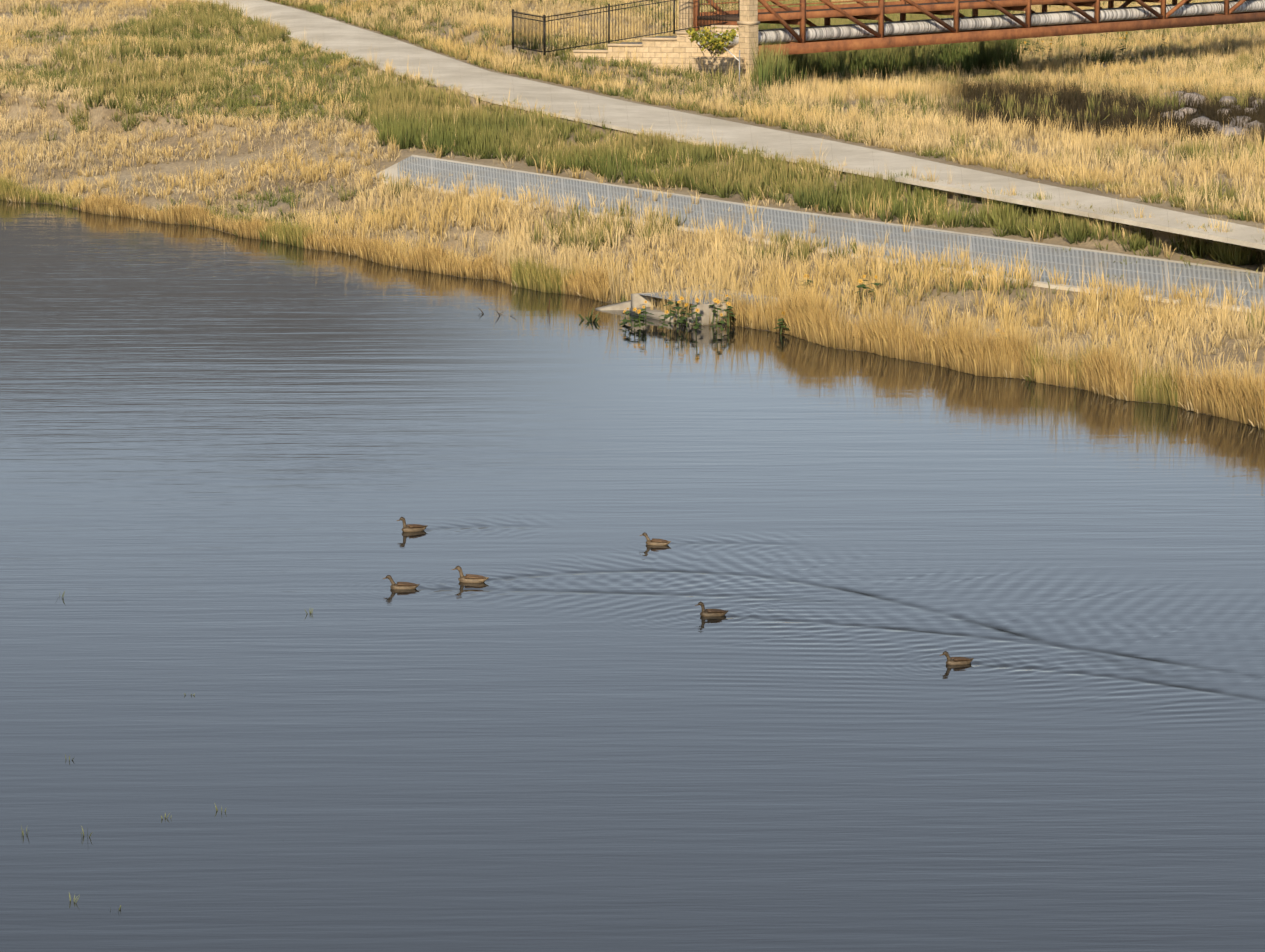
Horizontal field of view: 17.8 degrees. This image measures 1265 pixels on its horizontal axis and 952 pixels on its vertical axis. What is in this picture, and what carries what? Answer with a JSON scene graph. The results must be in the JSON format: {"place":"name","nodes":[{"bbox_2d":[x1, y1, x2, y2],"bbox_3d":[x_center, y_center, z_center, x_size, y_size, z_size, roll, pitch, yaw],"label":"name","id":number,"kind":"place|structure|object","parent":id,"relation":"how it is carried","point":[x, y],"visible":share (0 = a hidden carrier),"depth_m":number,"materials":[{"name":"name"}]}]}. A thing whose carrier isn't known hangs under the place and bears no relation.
{"place":"outdoors","nodes":[
{"label":"outdoors","id":0,"kind":"place"},
{"bbox_2d":[0,200,1264,951],"bbox_3d":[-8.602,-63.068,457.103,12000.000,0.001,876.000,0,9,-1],"label":"pond water","id":1,"kind":"structure","parent":0,"point":[168,392],"depth_m":76.54,"materials":[{"name":"blue liquid"}]},
{"bbox_2d":[21,298,599,910],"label":"water plants","id":2,"kind":"object","parent":1,"relation":"on","point":[311,608],"visible":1,"depth_m":64.39,"materials":[{"name":"green plant"}]},
{"bbox_2d":[246,482,1264,888],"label":"rippled water","id":3,"kind":"structure","parent":1,"relation":"on","point":[574,690],"depth_m":58.08,"materials":[{"name":"blue liquid"}]},
{"bbox_2d":[383,575,419,588],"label":"duck","id":4,"kind":"object","parent":3,"relation":"on","point":[403,585],"visible":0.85,"depth_m":65.09},
{"bbox_2d":[397,517,427,531],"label":"duck","id":5,"kind":"object","parent":3,"relation":"on","point":[412,528],"visible":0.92,"depth_m":70.23},
{"bbox_2d":[452,566,488,582],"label":"duck","id":6,"kind":"object","parent":3,"relation":"on","point":[470,578],"visible":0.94,"depth_m":65.63},
{"bbox_2d":[640,532,670,545],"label":"duck","id":7,"kind":"object","parent":3,"relation":"on","point":[658,542],"visible":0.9,"depth_m":68.97},
{"bbox_2d":[695,602,727,616],"bbox_3d":[1.237,2.097,62.951,0.548,0.295,0.192,-2,10,-13],"label":"duck","id":8,"kind":"object","parent":3,"relation":"on","point":[711,612],"visible":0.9,"depth_m":62.89},
{"bbox_2d":[940,651,973,664],"bbox_3d":[4.778,2.699,59.417,0.558,0.272,0.188,-4,10,-21],"label":"duck","id":9,"kind":"object","parent":3,"relation":"on","point":[957,660],"visible":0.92,"depth_m":59.35},
{"bbox_2d":[619,30,1167,341],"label":"plants","id":10,"kind":"object","parent":1,"relation":"on","point":[640,317],"visible":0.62,"depth_m":97.82,"materials":[{"name":"green plant"}]},
{"bbox_2d":[623,32,1163,334],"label":"plant leaves","id":11,"kind":"object","parent":10,"relation":"attached to","point":[697,300],"visible":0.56,"depth_m":97.84,"materials":[{"name":"plant"}]},
{"bbox_2d":[0,0,1264,418],"bbox_3d":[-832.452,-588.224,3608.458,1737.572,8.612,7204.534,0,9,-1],"label":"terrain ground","id":12,"kind":"structure","parent":0,"point":[100,116],"depth_m":125.89,"materials":[{"name":"soil"}]},
{"bbox_2d":[0,0,1264,429],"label":"grass","id":13,"kind":"structure","parent":12,"relation":"on","point":[960,346],"depth_m":123.18,"materials":[{"name":"yellow plant"}]},
{"bbox_2d":[7,0,1264,333],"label":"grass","id":14,"kind":"structure","parent":12,"relation":"on","point":[483,132],"depth_m":131.38,"materials":[{"name":"green plant"}]},
{"bbox_2d":[592,30,710,49],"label":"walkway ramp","id":15,"kind":"structure","parent":12,"relation":"on","point":[641,42],"depth_m":154.89,"materials":[{"name":"concrete"}]},
{"bbox_2d":[574,0,757,77],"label":"abutment wall","id":16,"kind":"structure","parent":12,"relation":"on","point":[655,50],"depth_m":151.27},
{"bbox_2d":[512,0,739,54],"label":"iron fence","id":17,"kind":"object","parent":16,"relation":"on","point":[544,21],"visible":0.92,"depth_m":152.09,"materials":[{"name":"black metal"}]},
{"bbox_2d":[573,21,759,52],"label":"abutment caps","id":18,"kind":"object","parent":16,"relation":"on","point":[666,38],"visible":0.67,"depth_m":151.41,"materials":[{"name":"beige concrete"}]},
{"bbox_2d":[693,0,1264,56],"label":"bridge truss","id":19,"kind":"object","parent":16,"relation":"on","point":[958,27],"visible":0.9,"depth_m":160.64,"materials":[{"name":"metal"}]},
{"bbox_2d":[595,283,779,324],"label":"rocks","id":20,"kind":"object","parent":12,"relation":"on","point":[637,300],"visible":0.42,"depth_m":99.84,"materials":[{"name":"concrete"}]},
{"bbox_2d":[681,21,739,81],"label":"tree sapling","id":21,"kind":"object","parent":12,"relation":"on","point":[717,43],"visible":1,"depth_m":147.50,"materials":[{"name":"green plant"}]},
{"bbox_2d":[698,44,739,84],"bbox_3d":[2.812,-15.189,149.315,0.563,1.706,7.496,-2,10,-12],"label":"tree stakes","id":22,"kind":"object","parent":12,"relation":"on","point":[735,57],"visible":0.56,"depth_m":145.81,"materials":[{"name":"grey plant"}]},
{"bbox_2d":[198,0,1264,249],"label":"footpath","id":23,"kind":"structure","parent":12,"relation":"on","point":[448,72],"depth_m":129.96,"materials":[{"name":"concrete"}]},
{"bbox_2d":[371,155,1264,312],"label":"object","id":24,"kind":"structure","parent":12,"relation":"on","point":[1151,273],"depth_m":107.15,"materials":[{"name":"grey concrete"}]},
{"bbox_2d":[1160,91,1264,137],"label":"riprap rocks","id":25,"kind":"object","parent":12,"relation":"on","point":[1230,129],"visible":0.38,"depth_m":131.38,"materials":[{"name":"grey stone"}]}
]}

